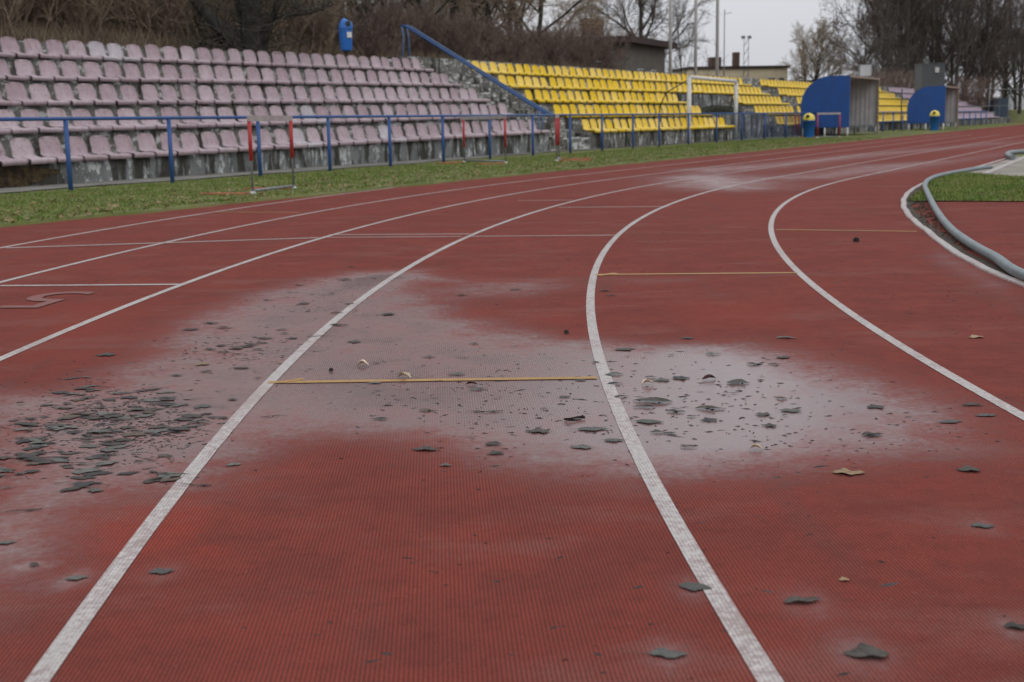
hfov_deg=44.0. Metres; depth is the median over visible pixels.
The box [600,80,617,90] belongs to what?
stadium seat
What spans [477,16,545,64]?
bare shrub
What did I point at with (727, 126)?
stadium seat
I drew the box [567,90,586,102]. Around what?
stadium seat
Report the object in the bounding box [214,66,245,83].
stadium seat
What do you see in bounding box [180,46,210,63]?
stadium seat
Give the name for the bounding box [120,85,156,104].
stadium seat
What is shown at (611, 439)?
leaf
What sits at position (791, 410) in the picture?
leaf
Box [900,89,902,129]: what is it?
post
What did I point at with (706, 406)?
leaf
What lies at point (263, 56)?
stadium seat
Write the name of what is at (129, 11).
bare shrub
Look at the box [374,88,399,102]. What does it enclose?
stadium seat
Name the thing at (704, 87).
stadium seat
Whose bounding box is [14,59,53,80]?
stadium seat
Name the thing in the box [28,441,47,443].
leaf
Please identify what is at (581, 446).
leaf
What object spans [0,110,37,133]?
stadium seat
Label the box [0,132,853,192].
footpath
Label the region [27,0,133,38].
bare shrub
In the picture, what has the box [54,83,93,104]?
stadium seat
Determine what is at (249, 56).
stadium seat
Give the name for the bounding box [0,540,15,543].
leaf
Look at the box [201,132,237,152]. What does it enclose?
stadium seat
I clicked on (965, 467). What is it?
leaf
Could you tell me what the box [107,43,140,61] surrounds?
stadium seat
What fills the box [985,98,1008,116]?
container
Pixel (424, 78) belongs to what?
stadium seat
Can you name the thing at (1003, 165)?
runup line
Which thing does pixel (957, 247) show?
kerb soil
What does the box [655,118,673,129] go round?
stadium seat
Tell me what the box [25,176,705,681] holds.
lane line
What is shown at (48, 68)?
stadium seat
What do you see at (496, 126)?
stadium seat
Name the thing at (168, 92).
stadium seat
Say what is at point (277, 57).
stadium seat
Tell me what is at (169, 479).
leaf
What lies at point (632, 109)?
stadium seat
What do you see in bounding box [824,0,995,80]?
bare tree
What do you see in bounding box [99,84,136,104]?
stadium seat
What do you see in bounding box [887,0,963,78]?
bare tree
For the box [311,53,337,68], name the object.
stadium seat
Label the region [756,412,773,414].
leaf
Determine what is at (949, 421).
leaf
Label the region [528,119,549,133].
stadium seat
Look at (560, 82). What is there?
stadium seat
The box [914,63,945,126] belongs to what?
metal cabin
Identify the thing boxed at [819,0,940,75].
bare tree
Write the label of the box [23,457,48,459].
leaf
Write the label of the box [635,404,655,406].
leaf
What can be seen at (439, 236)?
start line
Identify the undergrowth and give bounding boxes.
[0,1,633,69]
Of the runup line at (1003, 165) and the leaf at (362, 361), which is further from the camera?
the runup line at (1003, 165)
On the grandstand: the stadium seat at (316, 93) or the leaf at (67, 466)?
the stadium seat at (316, 93)
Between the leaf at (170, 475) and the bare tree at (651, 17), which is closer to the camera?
the leaf at (170, 475)
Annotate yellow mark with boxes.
[268,376,596,382]
[278,378,302,382]
[596,272,797,274]
[775,229,878,230]
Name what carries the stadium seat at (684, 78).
on the grandstand
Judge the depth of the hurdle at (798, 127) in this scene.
55.55 m
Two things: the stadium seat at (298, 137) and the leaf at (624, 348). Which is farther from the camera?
the stadium seat at (298, 137)
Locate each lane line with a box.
[0,133,957,282]
[0,135,965,360]
[0,187,395,247]
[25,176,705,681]
[586,161,869,681]
[710,134,1000,175]
[768,142,1023,419]
[874,135,1022,160]
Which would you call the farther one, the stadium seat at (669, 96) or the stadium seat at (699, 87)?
the stadium seat at (699, 87)
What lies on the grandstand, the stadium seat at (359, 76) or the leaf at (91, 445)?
the stadium seat at (359, 76)
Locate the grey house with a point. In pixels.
(649, 55)
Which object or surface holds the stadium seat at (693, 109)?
on the grandstand
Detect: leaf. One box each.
[0,456,13,458]
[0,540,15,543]
[13,427,35,429]
[14,438,29,442]
[15,455,39,457]
[17,452,43,455]
[18,446,40,449]
[21,469,39,471]
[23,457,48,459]
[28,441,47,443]
[30,442,56,444]
[41,426,64,429]
[45,424,68,426]
[50,458,69,461]
[52,391,69,393]
[54,416,78,419]
[56,485,87,491]
[60,425,79,427]
[60,452,79,453]
[61,575,87,579]
[62,414,80,417]
[62,465,73,467]
[63,476,96,478]
[68,481,103,484]
[72,468,100,473]
[78,471,112,475]
[79,444,96,446]
[87,429,111,431]
[87,487,102,491]
[92,453,113,456]
[96,352,117,355]
[96,461,118,464]
[97,442,125,445]
[97,448,118,451]
[104,414,122,417]
[107,444,132,448]
[113,471,140,474]
[116,416,131,418]
[122,396,137,398]
[122,432,144,435]
[135,414,152,416]
[139,479,161,482]
[142,399,161,401]
[142,429,168,432]
[142,568,173,573]
[157,403,174,405]
[158,472,181,478]
[159,477,180,481]
[160,397,174,399]
[169,426,190,429]
[174,417,193,419]
[181,414,201,417]
[194,404,210,407]
[357,359,368,364]
[398,372,410,377]
[411,446,436,449]
[484,441,500,444]
[486,450,502,453]
[525,427,548,432]
[564,416,584,420]
[571,444,591,448]
[578,427,608,430]
[604,438,622,440]
[605,372,623,374]
[615,348,634,349]
[629,648,686,657]
[633,419,662,422]
[635,397,672,401]
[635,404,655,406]
[652,377,668,380]
[666,409,685,411]
[673,376,689,378]
[677,582,710,590]
[695,405,725,408]
[702,374,715,378]
[702,417,716,420]
[727,379,749,383]
[749,443,762,448]
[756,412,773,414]
[761,423,776,426]
[780,408,799,411]
[784,596,820,602]
[833,468,865,474]
[842,642,888,656]
[862,431,881,434]
[867,404,883,407]
[940,420,962,422]
[957,465,979,470]
[962,402,981,404]
[972,522,994,527]
[977,413,998,415]
[1004,621,1023,628]
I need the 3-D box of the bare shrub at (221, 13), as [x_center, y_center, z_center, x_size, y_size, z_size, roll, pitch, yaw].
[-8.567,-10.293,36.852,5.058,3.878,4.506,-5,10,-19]
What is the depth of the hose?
8.93 m
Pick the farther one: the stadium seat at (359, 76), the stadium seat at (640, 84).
the stadium seat at (640, 84)
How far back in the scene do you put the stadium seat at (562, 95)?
43.19 m
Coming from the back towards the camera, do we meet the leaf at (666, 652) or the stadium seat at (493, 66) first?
the stadium seat at (493, 66)
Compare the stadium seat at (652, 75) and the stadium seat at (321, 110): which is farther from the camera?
the stadium seat at (652, 75)
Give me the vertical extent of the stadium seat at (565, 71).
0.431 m
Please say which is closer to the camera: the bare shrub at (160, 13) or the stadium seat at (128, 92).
the stadium seat at (128, 92)
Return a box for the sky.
[494,0,1023,100]
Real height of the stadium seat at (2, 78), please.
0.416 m
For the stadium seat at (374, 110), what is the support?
on the grandstand
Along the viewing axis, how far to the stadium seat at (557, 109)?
40.73 m
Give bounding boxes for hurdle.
[200,116,296,194]
[437,115,506,164]
[555,115,590,160]
[795,113,815,136]
[816,112,840,137]
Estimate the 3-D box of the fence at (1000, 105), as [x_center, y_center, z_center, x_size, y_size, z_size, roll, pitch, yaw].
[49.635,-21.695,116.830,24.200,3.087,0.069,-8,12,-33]
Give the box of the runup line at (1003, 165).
[983,156,1023,172]
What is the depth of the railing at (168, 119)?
23.71 m
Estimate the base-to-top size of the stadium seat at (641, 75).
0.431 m
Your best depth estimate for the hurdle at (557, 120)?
29.20 m
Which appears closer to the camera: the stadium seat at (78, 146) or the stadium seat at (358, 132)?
the stadium seat at (78, 146)
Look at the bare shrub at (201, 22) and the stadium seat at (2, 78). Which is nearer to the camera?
the stadium seat at (2, 78)
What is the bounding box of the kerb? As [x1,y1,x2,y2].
[901,156,1023,286]
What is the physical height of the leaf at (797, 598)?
0.005 m
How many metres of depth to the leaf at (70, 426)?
3.96 m
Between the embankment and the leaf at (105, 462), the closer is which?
the leaf at (105, 462)
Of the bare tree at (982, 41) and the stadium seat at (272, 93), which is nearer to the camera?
the stadium seat at (272, 93)
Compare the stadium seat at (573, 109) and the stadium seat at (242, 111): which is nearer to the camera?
the stadium seat at (242, 111)
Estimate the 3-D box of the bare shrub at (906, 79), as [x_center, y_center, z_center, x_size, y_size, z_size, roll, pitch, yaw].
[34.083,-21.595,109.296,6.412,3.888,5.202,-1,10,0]
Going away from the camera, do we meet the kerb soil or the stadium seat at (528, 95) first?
the kerb soil
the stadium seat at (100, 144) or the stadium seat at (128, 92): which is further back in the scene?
the stadium seat at (128, 92)
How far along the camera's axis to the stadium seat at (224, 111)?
26.55 m
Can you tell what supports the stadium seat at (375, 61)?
on the grandstand
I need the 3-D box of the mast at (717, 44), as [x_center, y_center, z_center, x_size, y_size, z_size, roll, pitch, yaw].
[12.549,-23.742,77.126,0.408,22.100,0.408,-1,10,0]
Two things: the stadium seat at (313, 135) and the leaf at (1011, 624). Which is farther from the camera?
the stadium seat at (313, 135)
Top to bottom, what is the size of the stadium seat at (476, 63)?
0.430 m
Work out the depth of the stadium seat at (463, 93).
37.62 m
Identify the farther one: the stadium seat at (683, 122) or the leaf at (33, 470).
the stadium seat at (683, 122)
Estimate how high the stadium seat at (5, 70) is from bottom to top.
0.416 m
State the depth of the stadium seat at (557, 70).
47.10 m
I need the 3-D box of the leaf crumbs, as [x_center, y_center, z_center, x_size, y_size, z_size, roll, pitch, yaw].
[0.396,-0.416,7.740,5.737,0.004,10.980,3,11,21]
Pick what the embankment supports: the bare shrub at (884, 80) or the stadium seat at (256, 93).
the bare shrub at (884, 80)
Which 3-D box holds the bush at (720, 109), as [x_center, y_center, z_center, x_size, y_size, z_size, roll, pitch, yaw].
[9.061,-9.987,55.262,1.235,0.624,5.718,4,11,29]
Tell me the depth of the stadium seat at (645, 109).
46.96 m
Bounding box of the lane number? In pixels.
[0,291,93,307]
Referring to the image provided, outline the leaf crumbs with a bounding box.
[0,243,1023,678]
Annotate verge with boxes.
[0,122,1023,226]
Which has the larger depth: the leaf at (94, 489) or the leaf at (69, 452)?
the leaf at (69, 452)
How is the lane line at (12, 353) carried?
on the running track
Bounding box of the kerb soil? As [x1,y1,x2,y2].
[906,188,1011,275]
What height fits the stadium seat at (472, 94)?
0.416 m
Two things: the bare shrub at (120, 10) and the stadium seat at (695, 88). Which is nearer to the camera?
the bare shrub at (120, 10)
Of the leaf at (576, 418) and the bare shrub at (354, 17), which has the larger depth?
the bare shrub at (354, 17)
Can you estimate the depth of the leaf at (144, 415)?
4.10 m
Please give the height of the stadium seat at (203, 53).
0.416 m
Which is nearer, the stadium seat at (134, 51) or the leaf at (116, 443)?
the leaf at (116, 443)
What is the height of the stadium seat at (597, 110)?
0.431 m
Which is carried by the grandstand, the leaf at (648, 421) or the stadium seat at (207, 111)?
the stadium seat at (207, 111)
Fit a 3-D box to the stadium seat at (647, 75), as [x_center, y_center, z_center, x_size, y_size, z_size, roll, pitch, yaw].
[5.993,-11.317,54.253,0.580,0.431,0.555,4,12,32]
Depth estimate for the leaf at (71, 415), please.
4.12 m
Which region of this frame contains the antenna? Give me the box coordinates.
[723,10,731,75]
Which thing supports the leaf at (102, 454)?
on the running track
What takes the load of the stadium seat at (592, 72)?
on the grandstand
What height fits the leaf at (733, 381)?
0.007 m
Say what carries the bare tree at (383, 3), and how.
on the embankment
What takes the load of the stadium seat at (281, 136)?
on the grandstand
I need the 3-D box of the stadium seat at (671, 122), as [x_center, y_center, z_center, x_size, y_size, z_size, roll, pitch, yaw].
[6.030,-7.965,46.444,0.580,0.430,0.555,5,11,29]
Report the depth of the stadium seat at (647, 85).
51.88 m
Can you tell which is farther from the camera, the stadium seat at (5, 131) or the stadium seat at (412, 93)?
the stadium seat at (412, 93)
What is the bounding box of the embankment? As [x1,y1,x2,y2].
[4,18,227,49]
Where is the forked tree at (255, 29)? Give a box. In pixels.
[158,0,377,58]
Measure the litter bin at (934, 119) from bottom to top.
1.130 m
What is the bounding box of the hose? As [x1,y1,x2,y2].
[922,165,1023,280]
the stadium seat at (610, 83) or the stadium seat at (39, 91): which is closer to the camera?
the stadium seat at (39, 91)
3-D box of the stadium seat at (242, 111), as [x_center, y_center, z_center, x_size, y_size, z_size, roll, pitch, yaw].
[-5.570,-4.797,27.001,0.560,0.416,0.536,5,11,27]
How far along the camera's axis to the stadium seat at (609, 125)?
41.88 m
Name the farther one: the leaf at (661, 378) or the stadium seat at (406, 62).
the stadium seat at (406, 62)
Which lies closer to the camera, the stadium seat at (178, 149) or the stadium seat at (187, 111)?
the stadium seat at (178, 149)
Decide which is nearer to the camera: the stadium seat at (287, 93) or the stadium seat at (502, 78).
the stadium seat at (287, 93)
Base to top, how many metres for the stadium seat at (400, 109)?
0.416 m
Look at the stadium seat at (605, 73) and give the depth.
50.71 m
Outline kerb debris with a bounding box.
[908,194,971,249]
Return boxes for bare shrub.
[0,0,37,36]
[0,0,53,28]
[8,0,106,38]
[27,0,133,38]
[91,0,193,37]
[95,0,143,26]
[103,0,199,45]
[171,0,273,39]
[173,0,232,35]
[173,1,234,33]
[184,0,237,36]
[231,0,337,53]
[231,3,315,51]
[260,0,329,53]
[265,0,339,54]
[266,0,359,53]
[280,2,349,50]
[317,0,358,55]
[319,0,350,42]
[334,0,371,46]
[337,0,435,56]
[337,5,407,56]
[351,6,414,54]
[352,0,440,55]
[384,0,453,57]
[403,1,469,54]
[408,9,473,53]
[411,11,472,58]
[428,0,501,61]
[446,6,504,60]
[454,23,514,60]
[469,13,545,61]
[476,24,541,63]
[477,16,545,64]
[502,21,553,63]
[503,11,577,65]
[512,25,602,63]
[516,20,572,64]
[536,22,603,65]
[565,31,609,67]
[577,23,640,69]
[832,68,900,86]
[848,64,914,88]
[875,68,914,87]
[892,70,914,87]
[945,73,993,107]
[949,73,1007,110]
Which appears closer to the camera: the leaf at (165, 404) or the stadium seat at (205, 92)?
the leaf at (165, 404)
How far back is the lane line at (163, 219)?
12.61 m
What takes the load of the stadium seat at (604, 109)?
on the grandstand
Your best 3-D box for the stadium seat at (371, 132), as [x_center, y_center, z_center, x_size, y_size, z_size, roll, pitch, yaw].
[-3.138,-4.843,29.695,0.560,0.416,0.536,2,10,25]
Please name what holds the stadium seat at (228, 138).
on the grandstand
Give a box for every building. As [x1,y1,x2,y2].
[674,52,789,79]
[998,88,1023,109]
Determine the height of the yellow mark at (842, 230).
0.001 m
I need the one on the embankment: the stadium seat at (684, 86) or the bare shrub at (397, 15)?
the bare shrub at (397, 15)
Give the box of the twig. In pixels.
[473,410,502,411]
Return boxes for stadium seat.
[0,36,37,58]
[0,52,15,57]
[0,59,29,80]
[0,75,5,80]
[0,91,21,105]
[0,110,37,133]
[0,129,10,134]
[0,142,28,166]
[5,82,46,105]
[10,138,56,164]
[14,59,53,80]
[20,109,63,132]
[24,38,60,58]
[29,84,69,105]
[38,60,76,80]
[39,136,83,162]
[46,40,81,59]
[47,108,88,131]
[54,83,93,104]
[61,61,97,81]
[67,40,102,60]
[69,136,108,160]
[71,109,112,130]
[77,83,115,104]
[83,62,119,81]
[88,41,122,61]
[90,135,131,158]
[95,109,134,130]
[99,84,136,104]
[104,62,138,82]
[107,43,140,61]
[114,135,154,157]
[117,108,155,129]
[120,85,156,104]
[123,63,158,81]
[126,44,159,62]
[137,133,176,156]
[139,108,176,128]
[141,84,176,104]
[143,63,176,82]
[145,44,176,62]
[160,132,198,155]
[161,85,195,104]
[161,107,197,127]
[162,65,195,82]
[163,46,194,63]
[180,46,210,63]
[180,65,212,82]
[180,85,213,103]
[180,107,215,127]
[180,133,218,153]
[197,47,226,64]
[198,65,229,83]
[198,85,231,103]
[200,107,234,126]
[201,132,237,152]
[212,49,241,65]
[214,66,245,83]
[216,85,248,103]
[218,107,251,126]
[220,130,255,151]
[228,49,256,65]
[230,67,260,83]
[233,86,264,103]
[236,106,268,125]
[238,130,273,150]
[243,50,271,66]
[246,67,275,83]
[249,86,280,103]
[254,106,285,125]
[257,51,285,66]
[260,129,289,149]
[261,68,290,84]
[265,87,295,103]
[270,106,300,124]
[272,51,298,66]
[274,129,306,148]
[276,68,304,84]
[280,87,309,103]
[285,106,316,124]
[286,52,311,67]
[290,68,317,84]
[293,128,322,147]
[295,86,323,103]
[299,53,325,67]
[300,106,330,123]
[304,69,331,84]
[306,128,337,146]
[310,87,338,102]
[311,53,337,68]
[316,69,343,84]
[316,106,345,123]
[322,127,352,145]
[323,86,350,102]
[324,54,348,68]
[329,106,358,122]
[330,69,356,85]
[336,54,360,68]
[336,87,363,102]
[337,126,366,144]
[342,70,368,84]
[343,106,371,122]
[347,55,371,69]
[349,87,375,102]
[352,125,381,143]
[354,70,379,85]
[357,105,384,121]
[359,56,383,69]
[362,87,388,102]
[365,126,394,142]
[367,70,391,85]
[370,105,396,121]
[371,56,394,69]
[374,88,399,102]
[378,71,401,85]
[378,125,407,141]
[381,57,403,70]
[382,105,408,120]
[385,87,410,102]
[388,72,412,85]
[391,125,419,141]
[392,57,414,70]
[395,104,421,120]
[397,87,421,102]
[400,72,423,85]
[402,58,423,71]
[404,124,431,140]
[406,104,432,120]
[408,88,432,102]
[410,72,432,85]
[411,59,433,71]
[416,123,441,139]
[417,105,440,119]
[419,88,442,102]
[420,73,442,86]
[428,123,454,139]
[429,88,452,101]
[429,105,453,119]
[431,73,452,86]
[439,123,462,138]
[440,73,461,86]
[440,88,463,101]
[440,104,461,119]
[450,88,472,101]
[450,105,459,114]
[450,123,476,137]
[459,89,481,101]
[460,104,468,113]
[461,122,485,137]
[468,89,490,101]
[470,104,479,113]
[471,61,492,73]
[472,122,495,136]
[479,104,487,113]
[480,62,500,73]
[481,121,503,135]
[488,104,510,117]
[489,62,509,74]
[492,120,515,135]
[498,63,518,74]
[498,75,518,87]
[498,103,520,117]
[500,121,523,134]
[507,63,526,75]
[507,76,527,87]
[510,120,530,134]
[515,64,534,75]
[516,76,535,88]
[519,120,540,133]
[523,64,542,75]
[524,76,544,88]
[525,90,545,102]
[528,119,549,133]
[531,65,550,76]
[532,77,551,88]
[534,89,554,102]
[539,66,557,76]
[540,78,559,88]
[542,90,562,102]
[547,66,565,76]
[549,77,568,89]
[551,90,570,102]
[553,105,574,117]
[554,66,572,77]
[557,78,575,89]
[559,91,578,102]
[561,105,581,117]
[562,67,579,77]
[564,78,583,89]
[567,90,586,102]
[569,67,586,77]
[570,104,589,117]
[572,78,590,89]
[575,91,593,102]
[576,68,593,78]
[578,104,597,116]
[579,79,596,89]
[582,92,600,102]
[582,119,600,132]
[583,68,599,78]
[586,79,604,90]
[586,105,605,116]
[590,68,606,78]
[590,91,608,102]
[590,119,610,132]
[593,80,611,90]
[593,105,612,116]
[596,69,612,79]
[597,91,614,102]
[597,119,617,131]
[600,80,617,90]
[600,105,620,116]
[603,69,619,79]
[604,92,621,102]
[605,119,625,131]
[607,80,624,90]
[608,105,627,116]
[609,70,625,79]
[611,92,628,103]
[613,81,629,90]
[613,119,631,131]
[616,70,631,79]
[616,105,634,116]
[618,92,635,103]
[620,80,636,91]
[620,119,640,131]
[622,70,637,80]
[622,104,641,116]
[624,92,641,103]
[626,81,642,91]
[627,71,643,80]
[628,119,647,130]
[629,105,647,116]
[631,92,647,103]
[632,82,648,91]
[633,71,649,80]
[635,118,654,130]
[636,105,654,116]
[637,93,654,103]
[638,81,654,91]
[639,72,654,81]
[642,119,660,130]
[643,105,660,116]
[644,82,660,91]
[644,92,660,103]
[645,72,660,81]
[648,119,667,130]
[649,93,666,103]
[649,105,666,116]
[650,72,665,81]
[650,82,665,91]
[655,105,672,115]
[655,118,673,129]
[656,72,670,81]
[656,82,671,92]
[656,93,672,103]
[660,73,675,81]
[661,82,676,92]
[661,94,677,103]
[661,118,679,129]
[662,105,678,115]
[666,74,680,82]
[667,83,681,92]
[667,93,682,103]
[667,105,684,115]
[668,118,686,129]
[671,74,685,82]
[672,83,686,92]
[672,94,686,103]
[673,105,686,115]
[675,118,691,128]
[676,74,686,82]
[679,105,695,115]
[680,118,698,128]
[682,74,695,82]
[682,84,697,92]
[691,106,706,115]
[692,117,709,128]
[693,84,707,93]
[695,106,711,115]
[697,85,711,93]
[698,117,714,128]
[702,84,716,93]
[703,117,719,128]
[708,118,725,127]
[714,117,730,127]
[719,117,735,127]
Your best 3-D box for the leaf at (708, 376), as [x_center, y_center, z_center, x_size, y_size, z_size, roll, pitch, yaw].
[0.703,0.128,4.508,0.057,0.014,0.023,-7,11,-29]
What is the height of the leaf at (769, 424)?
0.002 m
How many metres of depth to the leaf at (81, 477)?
3.38 m
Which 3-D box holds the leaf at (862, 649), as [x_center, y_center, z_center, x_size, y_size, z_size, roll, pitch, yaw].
[0.610,0.535,2.180,0.070,0.007,0.052,6,12,35]
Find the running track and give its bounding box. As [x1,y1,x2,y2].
[0,122,1023,681]
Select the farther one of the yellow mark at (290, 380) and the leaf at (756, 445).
the yellow mark at (290, 380)
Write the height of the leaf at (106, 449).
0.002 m
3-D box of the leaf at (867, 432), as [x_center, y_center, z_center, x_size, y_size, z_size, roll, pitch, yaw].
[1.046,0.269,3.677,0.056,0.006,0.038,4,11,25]
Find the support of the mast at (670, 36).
on the ground
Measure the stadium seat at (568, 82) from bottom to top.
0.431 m
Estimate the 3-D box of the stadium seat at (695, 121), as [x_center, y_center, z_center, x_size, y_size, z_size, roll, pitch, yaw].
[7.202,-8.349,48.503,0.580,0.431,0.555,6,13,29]
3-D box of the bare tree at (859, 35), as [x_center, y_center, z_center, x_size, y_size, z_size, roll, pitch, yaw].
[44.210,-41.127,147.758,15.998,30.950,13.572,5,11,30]
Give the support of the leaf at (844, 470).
on the running track
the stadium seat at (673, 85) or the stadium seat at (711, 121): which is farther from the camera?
the stadium seat at (673, 85)
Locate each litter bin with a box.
[338,18,352,53]
[803,113,814,136]
[930,110,939,130]
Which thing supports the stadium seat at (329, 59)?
on the grandstand
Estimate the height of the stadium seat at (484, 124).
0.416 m
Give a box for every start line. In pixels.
[0,284,181,285]
[7,237,317,247]
[330,234,399,234]
[417,236,461,236]
[472,235,586,236]
[633,206,662,206]
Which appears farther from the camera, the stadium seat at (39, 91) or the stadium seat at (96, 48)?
the stadium seat at (96, 48)
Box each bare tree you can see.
[335,0,486,15]
[352,0,378,50]
[375,0,470,24]
[375,0,564,34]
[400,0,482,22]
[422,0,505,25]
[436,0,550,32]
[442,0,567,35]
[456,0,497,22]
[478,0,619,44]
[492,0,547,30]
[532,0,627,35]
[559,0,715,62]
[604,12,656,38]
[650,0,726,74]
[774,9,857,81]
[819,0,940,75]
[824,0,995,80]
[826,9,908,84]
[828,0,942,71]
[830,0,977,79]
[843,0,1002,64]
[850,0,968,77]
[862,22,926,79]
[863,0,947,87]
[872,17,953,82]
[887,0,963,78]
[887,0,1013,82]
[896,0,1013,86]
[900,0,1021,89]
[912,0,1023,104]
[913,0,1009,88]
[936,1,1019,98]
[936,21,1001,87]
[960,0,1023,109]
[960,23,1023,97]
[964,0,1022,96]
[977,0,1023,113]
[978,3,1023,97]
[979,1,1023,97]
[1001,2,1023,96]
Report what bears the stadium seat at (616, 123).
on the grandstand
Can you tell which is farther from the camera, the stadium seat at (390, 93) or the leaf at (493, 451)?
the stadium seat at (390, 93)
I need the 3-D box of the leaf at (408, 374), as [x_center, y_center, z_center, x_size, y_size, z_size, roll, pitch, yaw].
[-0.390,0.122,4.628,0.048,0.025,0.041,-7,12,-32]
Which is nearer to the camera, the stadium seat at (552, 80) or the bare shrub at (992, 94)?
the stadium seat at (552, 80)
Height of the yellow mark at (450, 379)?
0.001 m
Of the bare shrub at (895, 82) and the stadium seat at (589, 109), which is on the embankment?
the bare shrub at (895, 82)
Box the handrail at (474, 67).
[401,24,554,129]
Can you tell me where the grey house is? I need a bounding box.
[534,18,677,71]
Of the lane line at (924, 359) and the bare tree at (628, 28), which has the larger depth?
the bare tree at (628, 28)
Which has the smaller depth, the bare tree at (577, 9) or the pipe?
the pipe
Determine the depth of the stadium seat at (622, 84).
49.77 m
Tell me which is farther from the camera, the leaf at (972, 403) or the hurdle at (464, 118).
the hurdle at (464, 118)
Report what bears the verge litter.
on the verge
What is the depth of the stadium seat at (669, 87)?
53.90 m
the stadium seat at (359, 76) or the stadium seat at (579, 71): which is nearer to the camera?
the stadium seat at (359, 76)
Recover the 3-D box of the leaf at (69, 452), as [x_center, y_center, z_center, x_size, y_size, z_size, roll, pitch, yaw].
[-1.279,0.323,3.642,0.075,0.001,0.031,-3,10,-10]
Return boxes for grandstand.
[0,41,1011,187]
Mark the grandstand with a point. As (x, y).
(455, 71)
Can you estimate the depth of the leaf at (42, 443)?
3.76 m
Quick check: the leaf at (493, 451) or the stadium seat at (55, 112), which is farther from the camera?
the stadium seat at (55, 112)
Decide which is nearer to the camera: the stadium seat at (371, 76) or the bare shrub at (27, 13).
the bare shrub at (27, 13)
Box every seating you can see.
[686,74,908,125]
[888,87,998,118]
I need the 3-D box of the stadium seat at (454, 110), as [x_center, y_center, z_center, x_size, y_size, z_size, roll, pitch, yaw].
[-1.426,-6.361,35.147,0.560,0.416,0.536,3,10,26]
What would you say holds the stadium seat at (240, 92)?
on the grandstand
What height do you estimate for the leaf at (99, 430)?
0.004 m
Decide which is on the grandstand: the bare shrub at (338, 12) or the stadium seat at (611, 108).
the stadium seat at (611, 108)
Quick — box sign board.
[858,64,871,76]
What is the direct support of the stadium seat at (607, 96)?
on the grandstand
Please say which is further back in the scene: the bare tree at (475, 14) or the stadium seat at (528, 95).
the bare tree at (475, 14)
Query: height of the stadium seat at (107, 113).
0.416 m
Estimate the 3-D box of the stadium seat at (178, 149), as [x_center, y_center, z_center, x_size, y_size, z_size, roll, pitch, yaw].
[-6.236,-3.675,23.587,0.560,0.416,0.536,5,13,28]
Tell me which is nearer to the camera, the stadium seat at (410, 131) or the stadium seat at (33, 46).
the stadium seat at (33, 46)
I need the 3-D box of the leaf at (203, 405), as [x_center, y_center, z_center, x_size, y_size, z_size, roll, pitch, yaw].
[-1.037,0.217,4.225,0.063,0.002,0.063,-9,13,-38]
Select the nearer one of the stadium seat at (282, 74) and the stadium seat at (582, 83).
the stadium seat at (282, 74)
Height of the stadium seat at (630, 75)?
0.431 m
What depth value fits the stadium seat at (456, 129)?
33.35 m
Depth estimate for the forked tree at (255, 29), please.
33.09 m
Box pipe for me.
[1005,149,1023,159]
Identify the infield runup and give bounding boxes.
[968,156,1023,176]
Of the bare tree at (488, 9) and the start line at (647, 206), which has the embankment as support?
the bare tree at (488, 9)
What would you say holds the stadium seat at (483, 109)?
on the grandstand
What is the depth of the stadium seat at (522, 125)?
36.93 m
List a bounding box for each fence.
[733,114,835,139]
[967,89,1023,122]
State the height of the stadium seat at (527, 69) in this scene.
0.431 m
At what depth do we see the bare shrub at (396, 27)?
44.08 m
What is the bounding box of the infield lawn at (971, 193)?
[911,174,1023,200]
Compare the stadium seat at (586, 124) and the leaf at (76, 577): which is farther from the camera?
the stadium seat at (586, 124)
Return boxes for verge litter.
[0,138,864,220]
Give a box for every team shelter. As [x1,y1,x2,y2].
[801,75,879,135]
[907,86,958,129]
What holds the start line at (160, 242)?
on the running track
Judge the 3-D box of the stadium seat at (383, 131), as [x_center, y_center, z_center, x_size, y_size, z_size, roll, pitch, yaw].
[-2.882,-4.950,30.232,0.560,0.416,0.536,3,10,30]
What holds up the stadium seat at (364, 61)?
on the grandstand
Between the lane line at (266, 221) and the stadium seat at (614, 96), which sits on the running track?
the lane line at (266, 221)
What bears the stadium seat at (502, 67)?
on the grandstand
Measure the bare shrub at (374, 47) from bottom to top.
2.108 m
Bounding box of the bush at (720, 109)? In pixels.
[701,105,742,117]
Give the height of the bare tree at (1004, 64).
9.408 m
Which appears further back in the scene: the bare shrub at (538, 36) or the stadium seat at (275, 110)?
the bare shrub at (538, 36)
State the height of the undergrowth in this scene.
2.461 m
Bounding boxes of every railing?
[0,113,660,190]
[661,112,838,143]
[871,111,986,131]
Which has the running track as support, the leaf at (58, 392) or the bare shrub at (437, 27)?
the leaf at (58, 392)
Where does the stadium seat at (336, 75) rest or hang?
on the grandstand
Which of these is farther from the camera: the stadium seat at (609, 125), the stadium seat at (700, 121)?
the stadium seat at (700, 121)
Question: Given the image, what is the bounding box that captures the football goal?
[659,75,738,142]
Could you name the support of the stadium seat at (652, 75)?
on the grandstand
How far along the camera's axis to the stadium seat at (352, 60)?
35.76 m
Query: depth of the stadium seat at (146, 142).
23.15 m
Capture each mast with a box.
[669,0,671,72]
[694,0,696,74]
[715,0,718,75]
[741,36,750,77]
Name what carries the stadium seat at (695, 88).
on the grandstand
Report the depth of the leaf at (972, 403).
4.03 m
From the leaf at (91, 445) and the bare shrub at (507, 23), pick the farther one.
the bare shrub at (507, 23)

